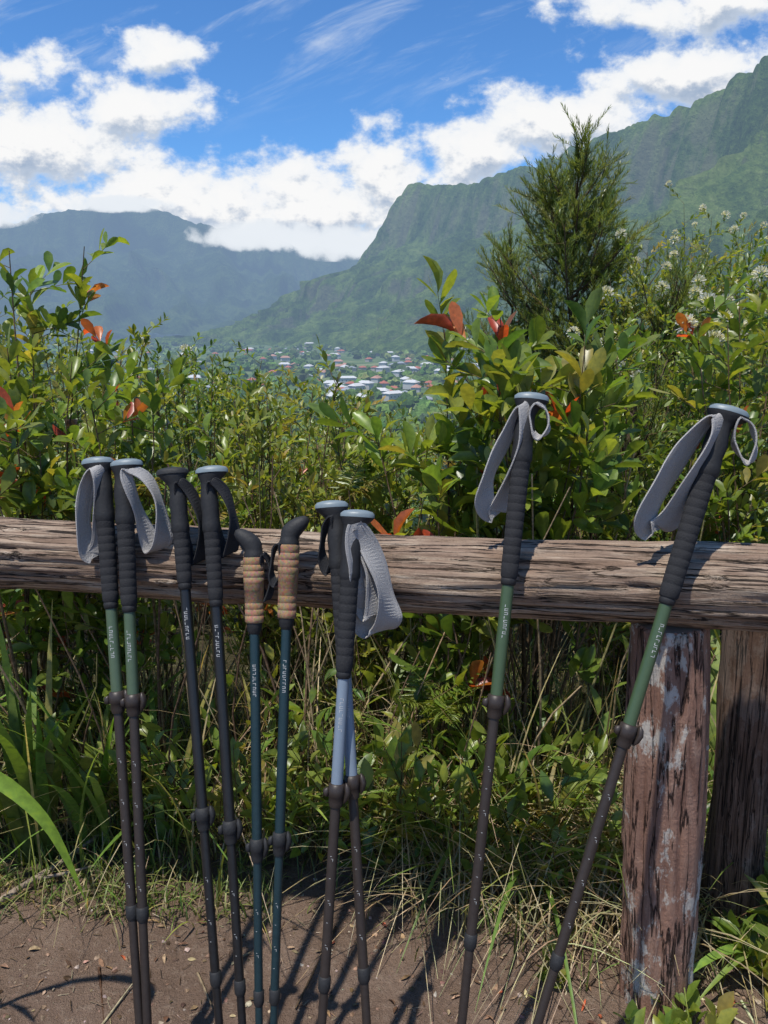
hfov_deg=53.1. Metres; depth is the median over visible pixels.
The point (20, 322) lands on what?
bush
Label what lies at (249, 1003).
gravel
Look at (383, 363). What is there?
house
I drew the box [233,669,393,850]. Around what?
strap leaf plant
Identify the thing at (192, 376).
house
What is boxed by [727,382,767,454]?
bush
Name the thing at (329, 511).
trekking pole
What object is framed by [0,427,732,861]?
dry canes
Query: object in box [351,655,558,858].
plant
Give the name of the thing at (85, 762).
plant
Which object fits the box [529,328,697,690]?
heath shrub
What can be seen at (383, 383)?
house
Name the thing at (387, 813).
plant
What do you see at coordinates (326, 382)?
house
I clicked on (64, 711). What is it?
plant
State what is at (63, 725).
fern
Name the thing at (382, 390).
house
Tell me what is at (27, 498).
shrub
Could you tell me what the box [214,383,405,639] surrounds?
bush
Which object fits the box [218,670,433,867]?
plant
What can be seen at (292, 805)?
plant
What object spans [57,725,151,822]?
plant
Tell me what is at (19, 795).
strap leaf plant
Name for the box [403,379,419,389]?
house
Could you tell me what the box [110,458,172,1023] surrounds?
trekking pole
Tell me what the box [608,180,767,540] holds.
bush
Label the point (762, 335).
bush
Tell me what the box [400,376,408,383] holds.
house
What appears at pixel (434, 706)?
fern
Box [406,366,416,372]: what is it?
house
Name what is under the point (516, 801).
plant
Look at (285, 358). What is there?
house
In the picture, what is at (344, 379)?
house
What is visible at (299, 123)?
sky
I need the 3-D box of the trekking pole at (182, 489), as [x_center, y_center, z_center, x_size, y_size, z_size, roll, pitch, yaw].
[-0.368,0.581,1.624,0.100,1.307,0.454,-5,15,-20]
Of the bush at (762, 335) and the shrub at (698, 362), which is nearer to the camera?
the shrub at (698, 362)
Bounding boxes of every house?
[188,375,200,378]
[279,362,289,366]
[280,356,289,361]
[304,364,313,369]
[318,370,325,377]
[323,380,335,388]
[334,359,342,364]
[340,376,356,383]
[348,383,364,389]
[359,380,373,389]
[365,357,371,361]
[371,375,381,382]
[376,366,389,372]
[377,388,389,392]
[379,361,386,365]
[379,380,388,387]
[382,390,401,400]
[391,355,399,361]
[391,369,404,376]
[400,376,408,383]
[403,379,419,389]
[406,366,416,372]
[410,384,421,392]
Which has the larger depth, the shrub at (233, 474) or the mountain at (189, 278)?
the mountain at (189, 278)
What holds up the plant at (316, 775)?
on the ground at (74, 935)
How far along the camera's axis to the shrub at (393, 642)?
2.66 m
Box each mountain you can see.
[0,200,362,337]
[133,55,767,385]
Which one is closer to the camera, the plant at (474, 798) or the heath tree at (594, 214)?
the plant at (474, 798)
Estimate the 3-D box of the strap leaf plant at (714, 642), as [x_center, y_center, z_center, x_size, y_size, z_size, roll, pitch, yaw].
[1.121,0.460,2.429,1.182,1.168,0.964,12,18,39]
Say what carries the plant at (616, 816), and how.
on the ground at (74, 935)
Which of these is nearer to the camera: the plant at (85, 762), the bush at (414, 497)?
the plant at (85, 762)
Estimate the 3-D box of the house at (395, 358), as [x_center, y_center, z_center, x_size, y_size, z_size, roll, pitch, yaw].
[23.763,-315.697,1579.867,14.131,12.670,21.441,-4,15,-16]
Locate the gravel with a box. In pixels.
[0,806,765,1023]
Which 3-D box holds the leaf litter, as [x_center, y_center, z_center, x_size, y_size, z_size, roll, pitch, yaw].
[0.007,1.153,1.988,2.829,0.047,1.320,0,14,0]
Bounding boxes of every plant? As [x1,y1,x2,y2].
[0,600,94,866]
[0,672,92,847]
[0,674,58,709]
[0,772,85,900]
[2,649,211,855]
[46,674,233,848]
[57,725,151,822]
[72,669,214,871]
[128,629,336,846]
[141,712,250,847]
[213,671,313,845]
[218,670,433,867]
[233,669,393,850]
[248,761,373,871]
[249,648,456,850]
[263,710,624,970]
[271,618,486,859]
[299,712,508,879]
[339,785,403,880]
[347,757,478,891]
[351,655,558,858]
[403,695,531,874]
[415,624,628,862]
[446,793,527,894]
[469,634,624,855]
[475,729,621,1023]
[502,754,622,911]
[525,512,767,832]
[535,934,566,992]
[543,819,622,923]
[552,730,714,858]
[612,996,687,1023]
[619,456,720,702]
[662,980,738,1023]
[693,897,767,999]
[698,896,767,1010]
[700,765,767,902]
[741,860,767,935]
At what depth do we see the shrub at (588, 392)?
2.22 m
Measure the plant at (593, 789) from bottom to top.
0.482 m
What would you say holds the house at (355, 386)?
on the ground at (74, 935)
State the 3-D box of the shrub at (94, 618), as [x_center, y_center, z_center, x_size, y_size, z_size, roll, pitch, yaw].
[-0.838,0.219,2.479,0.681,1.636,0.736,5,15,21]
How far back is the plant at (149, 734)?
2.23 m
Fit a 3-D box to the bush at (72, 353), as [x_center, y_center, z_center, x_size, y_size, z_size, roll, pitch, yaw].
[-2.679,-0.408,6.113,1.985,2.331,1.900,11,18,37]
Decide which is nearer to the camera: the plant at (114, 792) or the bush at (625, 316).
the plant at (114, 792)
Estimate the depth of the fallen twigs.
2.02 m
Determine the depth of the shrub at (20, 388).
2.47 m
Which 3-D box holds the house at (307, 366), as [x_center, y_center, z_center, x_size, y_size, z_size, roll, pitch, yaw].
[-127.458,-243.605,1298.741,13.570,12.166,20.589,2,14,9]
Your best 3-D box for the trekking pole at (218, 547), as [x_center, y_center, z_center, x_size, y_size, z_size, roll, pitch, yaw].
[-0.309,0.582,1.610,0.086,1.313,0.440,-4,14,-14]
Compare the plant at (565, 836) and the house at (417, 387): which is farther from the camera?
the house at (417, 387)
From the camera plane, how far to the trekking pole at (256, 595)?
1.59 m
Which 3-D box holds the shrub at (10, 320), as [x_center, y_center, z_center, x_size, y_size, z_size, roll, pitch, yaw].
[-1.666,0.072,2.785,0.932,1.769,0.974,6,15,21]
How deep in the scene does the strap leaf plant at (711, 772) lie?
2.22 m
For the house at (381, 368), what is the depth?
1212.37 m
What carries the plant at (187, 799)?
on the ground at (74, 935)
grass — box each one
[0,606,767,1011]
[0,606,767,1023]
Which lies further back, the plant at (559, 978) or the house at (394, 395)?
the house at (394, 395)
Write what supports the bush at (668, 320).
on the ground at (74, 935)
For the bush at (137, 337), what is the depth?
3.60 m
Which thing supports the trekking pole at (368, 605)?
on the ground at (74, 935)
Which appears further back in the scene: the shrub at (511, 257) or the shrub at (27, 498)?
the shrub at (511, 257)
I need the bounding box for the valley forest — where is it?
[0,333,690,530]
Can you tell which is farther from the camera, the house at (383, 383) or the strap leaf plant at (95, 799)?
the house at (383, 383)
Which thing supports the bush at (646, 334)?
on the ground at (74, 935)
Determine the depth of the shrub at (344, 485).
2.47 m
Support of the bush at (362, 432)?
on the ground at (74, 935)
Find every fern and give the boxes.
[2,657,141,797]
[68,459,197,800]
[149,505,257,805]
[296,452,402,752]
[391,641,520,822]
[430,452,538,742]
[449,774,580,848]
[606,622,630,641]
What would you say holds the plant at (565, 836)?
on the ground at (74, 935)
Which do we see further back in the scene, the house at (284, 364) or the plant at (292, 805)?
the house at (284, 364)
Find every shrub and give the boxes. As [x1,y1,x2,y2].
[0,228,129,764]
[0,318,13,456]
[0,318,241,782]
[0,387,124,816]
[119,334,395,755]
[257,395,461,749]
[309,256,599,798]
[414,285,664,782]
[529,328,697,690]
[552,344,767,742]
[648,272,767,654]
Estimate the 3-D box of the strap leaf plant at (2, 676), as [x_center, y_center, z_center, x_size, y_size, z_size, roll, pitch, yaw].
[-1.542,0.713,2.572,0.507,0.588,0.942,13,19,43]
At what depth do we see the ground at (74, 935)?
2.00 m
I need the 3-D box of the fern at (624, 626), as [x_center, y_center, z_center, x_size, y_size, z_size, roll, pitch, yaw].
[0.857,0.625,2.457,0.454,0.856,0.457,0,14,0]
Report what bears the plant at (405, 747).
on the ground at (74, 935)
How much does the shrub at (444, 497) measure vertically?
1.810 m
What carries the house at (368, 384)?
on the ground at (74, 935)
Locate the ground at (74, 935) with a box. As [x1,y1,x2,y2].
[0,333,767,1023]
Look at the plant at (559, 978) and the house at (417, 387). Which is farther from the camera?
the house at (417, 387)
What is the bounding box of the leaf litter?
[0,804,739,1023]
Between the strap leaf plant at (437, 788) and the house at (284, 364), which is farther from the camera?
the house at (284, 364)
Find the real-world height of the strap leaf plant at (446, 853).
0.513 m
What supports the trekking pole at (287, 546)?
on the ground at (74, 935)
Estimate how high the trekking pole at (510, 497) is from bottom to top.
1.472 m
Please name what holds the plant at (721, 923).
on the ground at (74, 935)
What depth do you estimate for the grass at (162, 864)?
2.25 m
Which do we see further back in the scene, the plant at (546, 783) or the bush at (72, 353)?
the bush at (72, 353)
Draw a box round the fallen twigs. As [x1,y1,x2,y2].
[0,800,765,1023]
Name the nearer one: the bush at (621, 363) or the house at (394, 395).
the bush at (621, 363)
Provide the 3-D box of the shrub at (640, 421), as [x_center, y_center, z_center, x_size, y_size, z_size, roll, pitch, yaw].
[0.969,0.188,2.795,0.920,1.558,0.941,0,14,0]
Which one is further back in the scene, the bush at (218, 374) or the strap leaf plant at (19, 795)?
the bush at (218, 374)
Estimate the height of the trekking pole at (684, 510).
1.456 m
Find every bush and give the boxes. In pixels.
[0,277,78,619]
[0,310,190,646]
[2,329,195,596]
[97,332,282,634]
[137,345,348,527]
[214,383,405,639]
[256,389,452,531]
[284,407,495,644]
[444,338,663,670]
[551,210,758,501]
[563,265,767,628]
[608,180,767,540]
[633,273,767,542]
[652,225,767,540]
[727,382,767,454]
[742,266,767,453]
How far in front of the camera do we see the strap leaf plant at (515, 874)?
2.03 m
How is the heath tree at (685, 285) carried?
on the ground at (74, 935)
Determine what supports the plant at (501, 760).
on the ground at (74, 935)
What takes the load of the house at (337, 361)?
on the ground at (74, 935)
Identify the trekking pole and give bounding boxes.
[75,456,142,1023]
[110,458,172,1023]
[156,467,222,1023]
[195,465,245,1023]
[234,529,273,1023]
[268,516,309,1023]
[315,500,370,1023]
[318,509,401,1023]
[457,392,550,1023]
[533,403,757,1023]
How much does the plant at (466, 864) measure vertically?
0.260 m
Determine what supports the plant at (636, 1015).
on the ground at (74, 935)
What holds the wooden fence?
on the ground at (74, 935)
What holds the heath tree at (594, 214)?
on the ground at (74, 935)
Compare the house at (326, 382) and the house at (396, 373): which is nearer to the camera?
the house at (326, 382)
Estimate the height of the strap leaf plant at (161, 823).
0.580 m
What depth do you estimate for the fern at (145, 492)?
2.28 m
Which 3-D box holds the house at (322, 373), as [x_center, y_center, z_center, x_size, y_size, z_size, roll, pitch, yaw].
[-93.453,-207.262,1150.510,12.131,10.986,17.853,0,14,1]
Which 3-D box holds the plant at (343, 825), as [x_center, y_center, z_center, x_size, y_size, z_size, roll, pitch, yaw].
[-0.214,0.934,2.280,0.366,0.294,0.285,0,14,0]
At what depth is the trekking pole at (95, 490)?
1.64 m
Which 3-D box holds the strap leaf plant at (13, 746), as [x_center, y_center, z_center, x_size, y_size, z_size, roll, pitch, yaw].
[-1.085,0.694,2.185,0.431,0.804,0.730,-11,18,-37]
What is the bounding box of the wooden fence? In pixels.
[0,517,767,1021]
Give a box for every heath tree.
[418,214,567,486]
[476,102,686,408]
[626,238,727,484]
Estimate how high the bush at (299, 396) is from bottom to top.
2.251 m
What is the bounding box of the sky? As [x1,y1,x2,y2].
[0,0,767,252]
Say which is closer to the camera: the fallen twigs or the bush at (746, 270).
the fallen twigs
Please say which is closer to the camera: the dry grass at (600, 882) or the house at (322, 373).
the dry grass at (600, 882)
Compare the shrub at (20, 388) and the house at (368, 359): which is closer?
the shrub at (20, 388)
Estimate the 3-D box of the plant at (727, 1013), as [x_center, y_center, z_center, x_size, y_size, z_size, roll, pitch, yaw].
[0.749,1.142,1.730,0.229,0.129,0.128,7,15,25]
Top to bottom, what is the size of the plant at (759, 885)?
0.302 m
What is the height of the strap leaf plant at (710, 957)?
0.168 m

